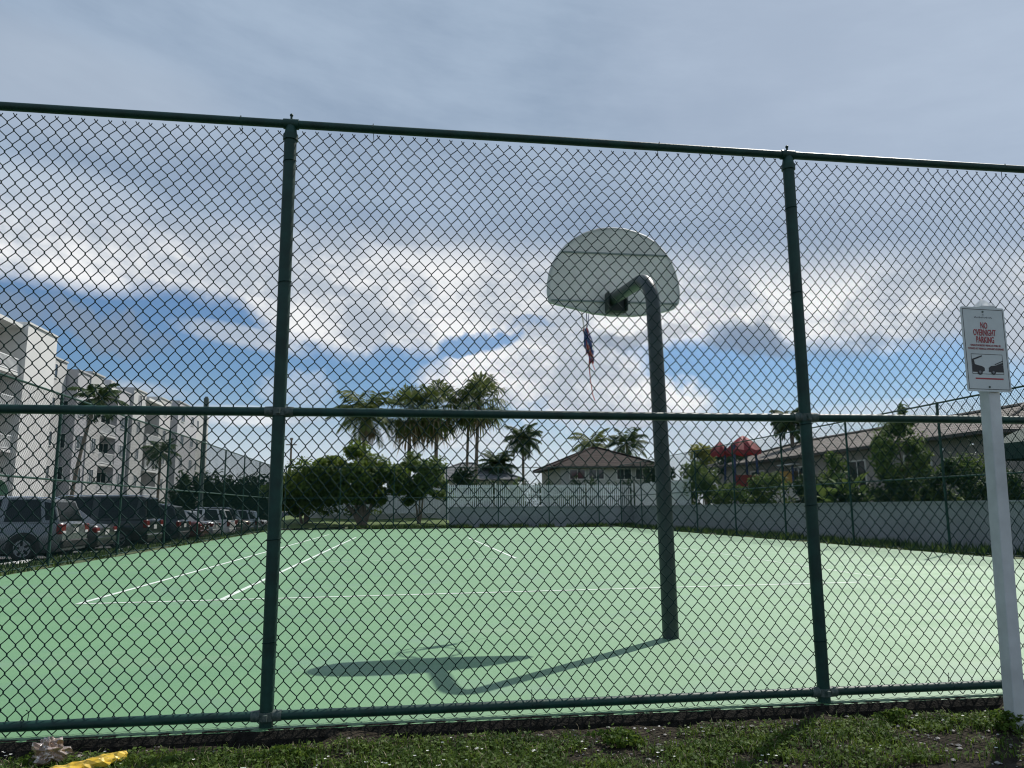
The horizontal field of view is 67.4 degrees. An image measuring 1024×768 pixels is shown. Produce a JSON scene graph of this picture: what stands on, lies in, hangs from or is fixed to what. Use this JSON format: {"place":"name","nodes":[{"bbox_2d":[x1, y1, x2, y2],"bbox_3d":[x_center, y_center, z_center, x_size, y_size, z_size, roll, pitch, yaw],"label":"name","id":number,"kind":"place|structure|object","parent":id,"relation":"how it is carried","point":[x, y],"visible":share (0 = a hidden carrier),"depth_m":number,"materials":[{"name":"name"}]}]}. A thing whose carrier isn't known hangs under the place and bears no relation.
{"place":"outdoors","nodes":[
{"label":"outdoors","id":0,"kind":"place"},
{"bbox_2d":[1,531,266,574],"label":"verge","id":1,"kind":"structure","parent":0,"point":[80,561],"depth_m":19.77,"materials":[{"name":"green plant"}]},
{"bbox_2d":[0,373,269,572],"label":"chain link fence","id":2,"kind":"object","parent":1,"relation":"on","point":[55,479],"visible":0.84,"depth_m":20.60,"materials":[{"name":"metal"}]},
{"bbox_2d":[0,529,298,562],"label":"parking lot","id":3,"kind":"structure","parent":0,"point":[9,557],"depth_m":23.20,"materials":[{"name":"grey asphalt"}]},
{"bbox_2d":[0,480,7,495],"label":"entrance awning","id":4,"kind":"object","parent":3,"relation":"on","point":[5,485],"visible":0.23,"depth_m":50.08,"materials":[{"name":"fabric"}]},
{"bbox_2d":[0,496,88,560],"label":"parked car","id":5,"kind":"object","parent":3,"relation":"on","point":[34,521],"visible":0.52,"depth_m":20.07,"materials":[{"name":"grey paint"}]},
{"bbox_2d":[62,510,116,554],"bbox_3d":[-15.201,4.576,24.017,4.835,1.475,2.160,1,-9,-8],"label":"parked car","id":6,"kind":"object","parent":3,"relation":"on","point":[99,532],"visible":0.23,"depth_m":24.16,"materials":[{"name":"grey paint"}]},
{"bbox_2d":[66,383,129,496],"bbox_3d":[-26.882,4.867,48.856,3.579,10.050,3.148,-3,-9,13],"label":"feather palm","id":7,"kind":"object","parent":3,"relation":"on","point":[100,390],"visible":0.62,"depth_m":49.20,"materials":[{"name":"green plant"}]},
{"bbox_2d":[55,495,162,548],"bbox_3d":[-15.649,5.006,27.822,5.235,1.921,2.340,1,-9,-8],"label":"parked car","id":8,"kind":"object","parent":3,"relation":"on","point":[116,514],"visible":0.18,"depth_m":27.30,"materials":[{"name":"black paint"}]},
{"bbox_2d":[141,438,181,497],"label":"feather palm","id":9,"kind":"object","parent":3,"relation":"on","point":[157,460],"visible":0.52,"depth_m":75.50,"materials":[{"name":"green plant"}]},
{"bbox_2d":[149,504,190,543],"bbox_3d":[-16.174,5.867,32.109,4.835,1.681,2.240,1,-9,-8],"label":"parked car","id":10,"kind":"object","parent":3,"relation":"on","point":[175,518],"visible":0.12,"depth_m":31.76,"materials":[{"name":"black paint"}]},
{"bbox_2d":[179,514,209,539],"bbox_3d":[-16.656,6.541,35.410,4.835,1.475,2.160,1,-9,-8],"label":"parked car","id":11,"kind":"object","parent":3,"relation":"on","point":[201,529],"visible":0.07,"depth_m":35.09,"materials":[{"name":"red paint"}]},
{"bbox_2d":[184,510,220,536],"bbox_3d":[-17.152,7.011,38.127,4.835,1.475,2.160,1,-9,-8],"label":"parked car","id":12,"kind":"object","parent":3,"relation":"on","point":[204,519],"visible":0.07,"depth_m":37.97,"materials":[{"name":"grey paint"}]},
{"bbox_2d":[195,509,235,532],"bbox_3d":[-17.104,7.446,40.929,4.335,1.565,2.120,1,-9,-8],"label":"parked car","id":13,"kind":"object","parent":3,"relation":"on","point":[224,520],"visible":0.05,"depth_m":40.50,"materials":[{"name":"white paint"}]},
{"bbox_2d":[168,470,268,519],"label":"hedge","id":14,"kind":"object","parent":3,"relation":"on","point":[185,496],"visible":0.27,"depth_m":70.86,"materials":[{"name":"green plant"}]},
{"bbox_2d":[196,507,242,531],"bbox_3d":[-17.961,7.869,43.704,4.835,1.680,2.240,1,-9,-8],"label":"parked car","id":15,"kind":"object","parent":3,"relation":"on","point":[236,517],"visible":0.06,"depth_m":43.45,"materials":[{"name":"black paint"}]},
{"bbox_2d":[238,510,261,527],"bbox_3d":[-18.423,8.892,49.304,4.335,1.565,2.120,1,-9,-8],"label":"parked car","id":16,"kind":"object","parent":3,"relation":"on","point":[250,517],"visible":0.06,"depth_m":48.91,"materials":[{"name":"grey paint"}]},
{"bbox_2d":[281,511,299,529],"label":"parked car","id":17,"kind":"object","parent":3,"relation":"on","point":[290,528],"visible":0.07,"depth_m":57.27,"materials":[{"name":"white paint"}]},
{"bbox_2d":[286,438,296,469],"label":"utility pole","id":18,"kind":"object","parent":3,"relation":"on","point":[291,439],"visible":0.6,"depth_m":79.44,"materials":[{"name":"grey wood"}]},
{"bbox_2d":[199,397,208,508],"bbox_3d":[-22.989,5.947,57.104,3.050,10.100,0.340,1,-9,-8],"label":"street lamp","id":19,"kind":"object","parent":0,"point":[206,400],"visible":0.19,"depth_m":57.34,"materials":[{"name":"metal"}]},
{"bbox_2d":[259,515,448,528],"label":"lawn","id":20,"kind":"structure","parent":0,"point":[333,524],"depth_m":50.55,"materials":[{"name":"green plant"}]},
{"bbox_2d":[259,467,329,529],"bbox_3d":[-13.342,7.471,49.284,6.173,4.324,3.674,1,-9,-8],"label":"ficus tree","id":21,"kind":"object","parent":20,"relation":"on","point":[292,511],"visible":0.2,"depth_m":49.14,"materials":[{"name":"green plant"}]},
{"bbox_2d":[282,440,417,524],"bbox_3d":[-10.680,6.457,48.819,9.156,5.817,4.878,-2,-9,10],"label":"ficus tree","id":22,"kind":"object","parent":20,"relation":"on","point":[365,462],"visible":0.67,"depth_m":48.22,"materials":[{"name":"green plant"}]},
{"bbox_2d":[325,390,400,456],"bbox_3d":[-11.076,5.506,56.863,5.081,10.537,4.666,9,-13,-44],"label":"feather palm","id":23,"kind":"object","parent":20,"relation":"on","point":[365,430],"visible":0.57,"depth_m":56.95,"materials":[{"name":"green plant"}]},
{"bbox_2d":[311,487,439,514],"bbox_3d":[-9.854,8.347,55.039,9.410,2.030,0.110,1,-9,-8],"label":"picket fence","id":24,"kind":"object","parent":20,"relation":"on","point":[426,512],"visible":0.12,"depth_m":55.28,"materials":[{"name":"white metal"}]},
{"bbox_2d":[309,491,474,519],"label":"garden wall","id":25,"kind":"structure","parent":20,"relation":"on","point":[443,511],"depth_m":55.81,"materials":[{"name":"white paint"}]},
{"bbox_2d":[381,383,442,475],"bbox_3d":[-7.735,5.491,59.482,5.421,11.361,5.380,-6,-11,30],"label":"fan palm","id":26,"kind":"object","parent":20,"relation":"on","point":[404,431],"visible":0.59,"depth_m":59.02,"materials":[{"name":"green plant"}]},
{"bbox_2d":[399,451,455,528],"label":"ficus tree","id":27,"kind":"object","parent":20,"relation":"on","point":[415,462],"visible":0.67,"depth_m":49.11,"materials":[{"name":"green plant"}]},
{"bbox_2d":[412,378,467,528],"bbox_3d":[-6.107,5.426,60.143,5.727,11.678,5.675,1,-9,-8],"label":"fan palm","id":28,"kind":"object","parent":20,"relation":"on","point":[436,393],"visible":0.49,"depth_m":59.94,"materials":[{"name":"green plant"}]},
{"bbox_2d":[307,527,443,529],"bbox_3d":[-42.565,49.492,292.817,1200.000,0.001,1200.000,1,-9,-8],"label":"ground","id":29,"kind":"structure","parent":0,"point":[345,529],"depth_m":69.78,"materials":[{"name":"green plant"}]},
{"bbox_2d":[305,526,616,529],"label":"verge","id":30,"kind":"structure","parent":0,"point":[463,527],"depth_m":45.00,"materials":[{"name":"green plant"}]},
{"bbox_2d":[282,467,614,529],"bbox_3d":[-3.499,6.920,45.704,19.800,3.978,0.082,1,-9,-8],"label":"chain link fence","id":31,"kind":"object","parent":30,"relation":"on","point":[393,489],"visible":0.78,"depth_m":45.67,"materials":[{"name":"metal"}]},
{"bbox_2d":[0,527,1023,742],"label":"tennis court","id":32,"kind":"object","parent":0,"point":[171,641],"visible":0.6,"depth_m":7.52,"materials":[{"name":"green paint"}]},
{"bbox_2d":[78,532,898,603],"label":"court markings","id":33,"kind":"object","parent":32,"relation":"on","point":[234,593],"visible":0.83,"depth_m":11.35,"materials":[{"name":"white paint"}]},
{"bbox_2d":[0,101,1023,736],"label":"chain link fence","id":34,"kind":"object","parent":32,"relation":"on","point":[266,715],"visible":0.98,"depth_m":4.53,"materials":[{"name":"metal"}]},
{"bbox_2d":[0,521,1023,575],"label":"grass tufts","id":35,"kind":"object","parent":32,"relation":"on","point":[937,549],"visible":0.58,"depth_m":24.35,"materials":[{"name":"green plant"}]},
{"bbox_2d":[547,227,679,638],"bbox_3d":[1.235,0.342,8.028,1.543,4.357,1.445,-8,-12,38],"label":"basketball hoop","id":36,"kind":"object","parent":32,"relation":"on","point":[658,359],"visible":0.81,"depth_m":8.46,"materials":[{"name":"grey"}]},
{"bbox_2d":[0,703,1023,767],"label":"verge","id":37,"kind":"structure","parent":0,"point":[1008,762],"depth_m":3.94,"materials":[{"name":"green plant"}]},
{"bbox_2d":[13,750,54,767],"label":"weed clump","id":38,"kind":"object","parent":37,"relation":"on","point":[23,761],"visible":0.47,"depth_m":3.65,"materials":[{"name":"green plant"}]},
{"bbox_2d":[28,736,72,765],"bbox_3d":[-2.237,1.754,3.691,0.180,0.111,0.145,-4,-10,23],"label":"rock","id":39,"kind":"object","parent":37,"relation":"on","point":[48,749],"visible":0.97,"depth_m":3.66,"materials":[{"name":"grey stone"}]},
{"bbox_2d":[50,751,127,767],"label":"food wrapper","id":40,"kind":"object","parent":37,"relation":"on","point":[103,760],"visible":0.94,"depth_m":3.59,"materials":[{"name":"yellow plastic"}]},
{"bbox_2d":[237,744,318,764],"bbox_3d":[-1.153,1.813,3.759,0.401,0.098,0.157,-1,-9,1],"label":"weed clump","id":41,"kind":"object","parent":37,"relation":"on","point":[294,752],"visible":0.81,"depth_m":3.76,"materials":[{"name":"green plant"}]},
{"bbox_2d":[2,715,997,767],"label":"white flowers","id":42,"kind":"object","parent":37,"relation":"on","point":[510,754],"visible":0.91,"depth_m":3.75,"materials":[{"name":"white plant"}]},
{"bbox_2d":[0,695,1002,760],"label":"slab edge","id":43,"kind":"object","parent":37,"relation":"on","point":[231,738],"visible":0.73,"depth_m":4.18,"materials":[{"name":"grey concrete"}]},
{"bbox_2d":[585,726,648,748],"bbox_3d":[0.543,1.826,3.969,0.327,0.091,0.189,1,-9,-8],"label":"weed clump","id":44,"kind":"object","parent":37,"relation":"on","point":[616,735],"visible":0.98,"depth_m":3.95,"materials":[{"name":"green plant"}]},
{"bbox_2d":[871,707,917,725],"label":"weed clump","id":45,"kind":"object","parent":37,"relation":"on","point":[891,714],"visible":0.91,"depth_m":4.29,"materials":[{"name":"green plant"}]},
{"bbox_2d":[960,299,1023,729],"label":"parking sign","id":46,"kind":"object","parent":37,"relation":"on","point":[987,368],"visible":1,"depth_m":4.43,"materials":[{"name":"white metal"}]},
{"bbox_2d":[991,708,1023,729],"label":"weed clump","id":47,"kind":"object","parent":37,"relation":"on","point":[1004,716],"visible":0.99,"depth_m":4.17,"materials":[{"name":"green plant"}]},
{"bbox_2d":[0,0,1023,505],"label":"sky","id":48,"kind":"structure","parent":0,"point":[941,80],"materials":[{"name":"blue"}]},
{"bbox_2d":[631,527,1023,559],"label":"verge","id":49,"kind":"structure","parent":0,"point":[864,545],"depth_m":21.88,"materials":[{"name":"green plant"}]},
{"bbox_2d":[449,500,1023,556],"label":"boundary wall","id":50,"kind":"structure","parent":49,"relation":"on","point":[610,516],"depth_m":26.50,"materials":[{"name":"grey concrete"}]},
{"bbox_2d":[635,477,690,505],"bbox_3d":[8.492,6.362,44.005,0.110,1.680,9.310,1,-9,-8],"label":"picket fence","id":51,"kind":"object","parent":50,"relation":"on","point":[646,501],"visible":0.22,"depth_m":42.10,"materials":[{"name":"white wood"}]},
{"bbox_2d":[616,385,1023,556],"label":"chain link fence","id":52,"kind":"object","parent":49,"relation":"on","point":[937,407],"visible":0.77,"depth_m":23.60,"materials":[{"name":"metal"}]},
{"label":"building verge","id":53,"kind":"structure","parent":0,"visible":0},
{"bbox_2d":[0,314,68,498],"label":"apartment block","id":54,"kind":"structure","parent":53,"relation":"on","point":[52,380],"depth_m":58.26,"materials":[{"name":"white paint"}]},
{"bbox_2d":[48,430,52,445],"bbox_3d":[-38.445,4.491,63.745,0.130,1.270,1.070,1,-9,-8],"label":"window","id":55,"kind":"structure","parent":54,"relation":"in","point":[50,437],"depth_m":64.06,"materials":[{"name":"grey glass"}]},
{"bbox_2d":[54,363,58,378],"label":"window","id":56,"kind":"structure","parent":54,"relation":"in","point":[56,365],"depth_m":64.96,"materials":[{"name":"grey glass"}]},
{"bbox_2d":[56,369,208,505],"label":"apartment block","id":57,"kind":"structure","parent":53,"relation":"on","point":[170,422],"depth_m":79.39,"materials":[{"name":"grey paint"}]},
{"bbox_2d":[60,433,65,447],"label":"window","id":58,"kind":"structure","parent":57,"relation":"in","point":[61,433],"depth_m":66.24,"materials":[{"name":"grey glass"}]},
{"bbox_2d":[75,434,82,448],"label":"window","id":59,"kind":"structure","parent":57,"relation":"in","point":[79,436],"depth_m":67.47,"materials":[{"name":"grey glass"}]},
{"bbox_2d":[88,469,93,481],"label":"window","id":60,"kind":"structure","parent":57,"relation":"in","point":[89,480],"depth_m":69.93,"materials":[{"name":"grey glass"}]},
{"bbox_2d":[90,437,95,451],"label":"window","id":61,"kind":"structure","parent":57,"relation":"in","point":[93,445],"depth_m":70.44,"materials":[{"name":"grey glass"}]},
{"bbox_2d":[96,472,106,482],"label":"window","id":62,"kind":"structure","parent":57,"relation":"in","point":[99,476],"depth_m":75.98,"materials":[{"name":"grey glass"}]},
{"bbox_2d":[99,443,108,456],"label":"window","id":63,"kind":"structure","parent":57,"relation":"in","point":[105,446],"depth_m":76.47,"materials":[{"name":"grey glass"}]},
{"bbox_2d":[104,380,116,386],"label":"rooftop unit","id":64,"kind":"object","parent":57,"relation":"on","point":[106,382],"visible":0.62,"depth_m":82.20,"materials":[{"name":"grey paint"}]},
{"bbox_2d":[118,444,122,457],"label":"window","id":65,"kind":"structure","parent":57,"relation":"in","point":[120,446],"depth_m":78.22,"materials":[{"name":"grey glass"}]},
{"bbox_2d":[138,394,142,405],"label":"window","id":66,"kind":"structure","parent":57,"relation":"in","point":[140,397],"depth_m":82.91,"materials":[{"name":"grey glass"}]},
{"label":"far garden","id":67,"kind":"structure","parent":0,"visible":0},
{"bbox_2d":[451,465,477,496],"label":"ficus tree","id":68,"kind":"object","parent":67,"relation":"on","point":[459,478],"visible":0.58,"depth_m":56.87,"materials":[{"name":"green plant"}]},
{"bbox_2d":[446,389,488,478],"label":"fan palm","id":69,"kind":"object","parent":67,"relation":"on","point":[467,399],"visible":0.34,"depth_m":60.82,"materials":[{"name":"green plant"}]},
{"bbox_2d":[445,370,511,502],"bbox_3d":[-2.547,5.032,60.306,5.689,12.064,5.901,1,-9,-8],"label":"fan palm","id":70,"kind":"object","parent":67,"relation":"on","point":[480,386],"visible":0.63,"depth_m":60.02,"materials":[{"name":"green plant"}]},
{"bbox_2d":[433,462,524,506],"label":"grey roof house","id":71,"kind":"structure","parent":67,"relation":"on","point":[490,476],"depth_m":66.15,"materials":[{"name":"tile"}]},
{"bbox_2d":[478,450,516,474],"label":"feather palm","id":72,"kind":"object","parent":67,"relation":"on","point":[493,461],"visible":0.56,"depth_m":67.87,"materials":[{"name":"green plant"}]},
{"bbox_2d":[502,477,527,505],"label":"shrub","id":73,"kind":"object","parent":67,"relation":"on","point":[514,483],"visible":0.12,"depth_m":50.15,"materials":[{"name":"green plant"}]},
{"bbox_2d":[503,422,542,502],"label":"feather palm","id":74,"kind":"object","parent":67,"relation":"on","point":[523,438],"visible":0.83,"depth_m":70.47,"materials":[{"name":"green plant"}]},
{"bbox_2d":[447,483,633,510],"bbox_3d":[1.880,7.053,47.998,11.810,1.680,0.110,1,-9,-8],"label":"picket fence","id":75,"kind":"object","parent":67,"relation":"on","point":[554,493],"visible":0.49,"depth_m":47.99,"materials":[{"name":"white wood"}]},
{"bbox_2d":[551,493,575,505],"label":"shrub","id":76,"kind":"object","parent":67,"relation":"on","point":[565,500],"visible":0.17,"depth_m":52.18,"materials":[{"name":"green plant"}]},
{"bbox_2d":[563,483,585,505],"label":"shrub","id":77,"kind":"object","parent":67,"relation":"on","point":[575,499],"visible":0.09,"depth_m":56.53,"materials":[{"name":"green plant"}]},
{"bbox_2d":[468,474,698,506],"bbox_3d":[4.890,8.145,53.265,16.986,3.844,1.873,1,-9,-8],"label":"hedge","id":78,"kind":"object","parent":67,"relation":"on","point":[573,481],"visible":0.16,"depth_m":53.04,"materials":[{"name":"green plant"}]},
{"bbox_2d":[568,428,613,451],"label":"feather palm","id":79,"kind":"object","parent":67,"relation":"on","point":[596,439],"visible":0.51,"depth_m":73.61,"materials":[{"name":"green plant"}]},
{"bbox_2d":[533,447,653,505],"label":"brown roof house","id":80,"kind":"structure","parent":67,"relation":"on","point":[596,455],"depth_m":59.47,"materials":[{"name":"tile"}]},
{"bbox_2d":[569,469,585,479],"bbox_3d":[5.018,6.922,58.952,1.270,0.820,0.130,1,-9,-8],"label":"window","id":81,"kind":"structure","parent":80,"relation":"in","point":[572,473],"depth_m":58.95,"materials":[{"name":"grey glass"}]},
{"bbox_2d":[588,469,604,479],"bbox_3d":[6.503,6.946,59.163,1.270,0.820,0.130,1,-9,-8],"label":"window","id":82,"kind":"structure","parent":80,"relation":"in","point":[602,477],"depth_m":59.16,"materials":[{"name":"grey glass"}]},
{"bbox_2d":[616,468,631,479],"bbox_3d":[8.680,6.982,59.474,1.220,0.870,0.130,1,-9,-8],"label":"window","id":83,"kind":"structure","parent":80,"relation":"in","point":[618,470],"depth_m":59.48,"materials":[{"name":"grey glass"}]},
{"bbox_2d":[635,469,649,479],"bbox_3d":[10.165,7.006,59.685,1.220,0.870,0.130,1,-9,-8],"label":"window","id":84,"kind":"structure","parent":80,"relation":"in","point":[636,470],"depth_m":59.64,"materials":[{"name":"grey glass"}]},
{"bbox_2d":[604,427,647,458],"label":"feather palm","id":85,"kind":"object","parent":67,"relation":"on","point":[621,441],"visible":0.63,"depth_m":74.02,"materials":[{"name":"green plant"}]},
{"bbox_2d":[643,463,675,482],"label":"shrub","id":86,"kind":"object","parent":67,"relation":"on","point":[652,481],"visible":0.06,"depth_m":50.34,"materials":[{"name":"green plant"}]},
{"bbox_2d":[688,442,719,504],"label":"ornamental tree","id":87,"kind":"object","parent":67,"relation":"on","point":[697,447],"visible":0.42,"depth_m":51.24,"materials":[{"name":"green plant"}]},
{"label":"side garden","id":88,"kind":"structure","parent":0,"visible":0},
{"bbox_2d":[678,461,728,504],"bbox_3d":[9.956,5.657,40.263,2.245,3.471,4.698,1,-9,-8],"label":"shrub","id":89,"kind":"object","parent":88,"relation":"on","point":[704,483],"visible":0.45,"depth_m":39.73,"materials":[{"name":"green plant"}]},
{"bbox_2d":[708,480,750,503],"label":"shrub","id":90,"kind":"object","parent":88,"relation":"on","point":[726,494],"visible":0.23,"depth_m":36.32,"materials":[{"name":"green plant"}]},
{"bbox_2d":[712,455,747,474],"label":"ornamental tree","id":91,"kind":"object","parent":88,"relation":"on","point":[720,463],"visible":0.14,"depth_m":46.76,"materials":[{"name":"green plant"}]},
{"bbox_2d":[710,436,799,502],"bbox_3d":[12.897,4.928,39.767,2.556,4.703,5.922,6,-11,-35],"label":"play structure","id":92,"kind":"object","parent":88,"relation":"on","point":[754,445],"visible":0.26,"depth_m":40.25,"materials":[{"name":"red plastic"}]},
{"bbox_2d":[729,483,802,503],"bbox_3d":[11.980,5.452,35.090,0.110,1.880,10.010,1,-9,-8],"label":"picket fence","id":93,"kind":"object","parent":88,"relation":"on","point":[790,494],"visible":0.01,"depth_m":34.38,"materials":[{"name":"white metal"}]},
{"bbox_2d":[745,472,795,503],"bbox_3d":[11.074,5.018,33.232,1.813,2.476,3.345,1,-9,-8],"label":"shrub","id":94,"kind":"object","parent":88,"relation":"on","point":[767,493],"visible":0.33,"depth_m":32.93,"materials":[{"name":"green plant"}]},
{"bbox_2d":[769,408,799,446],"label":"feather palm","id":95,"kind":"object","parent":88,"relation":"on","point":[781,426],"visible":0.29,"depth_m":44.17,"materials":[{"name":"green plant"}]},
{"bbox_2d":[787,474,826,502],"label":"shrub","id":96,"kind":"object","parent":88,"relation":"on","point":[800,477],"visible":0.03,"depth_m":30.66,"materials":[{"name":"green plant"}]},
{"bbox_2d":[817,451,865,502],"bbox_3d":[12.340,4.013,28.884,1.829,3.048,2.636,-4,-10,22],"label":"shrub","id":97,"kind":"object","parent":88,"relation":"on","point":[837,471],"visible":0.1,"depth_m":29.13,"materials":[{"name":"green plant"}]},
{"bbox_2d":[797,471,886,502],"bbox_3d":[11.978,4.090,27.004,3.006,2.129,4.129,1,-9,-8],"label":"banana plant","id":98,"kind":"object","parent":88,"relation":"on","point":[818,487],"visible":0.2,"depth_m":26.73,"materials":[{"name":"green plant"}]},
{"bbox_2d":[704,402,1023,503],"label":"taupe house","id":99,"kind":"structure","parent":88,"relation":"on","point":[935,458],"depth_m":32.60,"materials":[{"name":"paint"}]},
{"bbox_2d":[790,466,802,478],"bbox_3d":[14.268,4.707,38.153,0.130,1.220,1.620,1,-9,-8],"label":"window","id":100,"kind":"structure","parent":99,"relation":"in","point":[795,468],"depth_m":38.35,"materials":[{"name":"grey glass"}]},
{"bbox_2d":[849,459,867,486],"bbox_3d":[14.978,3.911,33.268,0.130,1.220,1.320,1,-9,-8],"label":"window","id":101,"kind":"structure","parent":99,"relation":"in","point":[854,475],"depth_m":33.24,"materials":[{"name":"grey glass"}]},
{"bbox_2d":[903,453,932,482],"bbox_3d":[15.546,3.275,29.360,0.130,1.220,1.620,1,-9,-8],"label":"window","id":102,"kind":"structure","parent":99,"relation":"in","point":[930,462],"depth_m":28.94,"materials":[{"name":"grey glass"}]},
{"bbox_2d":[867,402,934,501],"bbox_3d":[12.537,2.854,24.762,1.945,4.605,2.012,-4,-10,20],"label":"ornamental tree","id":103,"kind":"object","parent":88,"relation":"on","point":[885,448],"visible":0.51,"depth_m":24.60,"materials":[{"name":"green plant"}]},
{"bbox_2d":[792,456,1023,502],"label":"hedge","id":104,"kind":"object","parent":88,"relation":"on","point":[974,478],"visible":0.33,"depth_m":22.35,"materials":[{"name":"green plant"}]},
{"bbox_2d":[918,439,985,500],"bbox_3d":[12.935,3.060,22.226,1.653,2.893,2.987,1,-9,-8],"label":"shrub","id":105,"kind":"object","parent":88,"relation":"on","point":[967,466],"visible":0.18,"depth_m":21.80,"materials":[{"name":"green plant"}]},
{"bbox_2d":[1003,428,1023,460],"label":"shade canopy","id":106,"kind":"object","parent":88,"relation":"on","point":[1015,440],"visible":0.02,"depth_m":21.31,"materials":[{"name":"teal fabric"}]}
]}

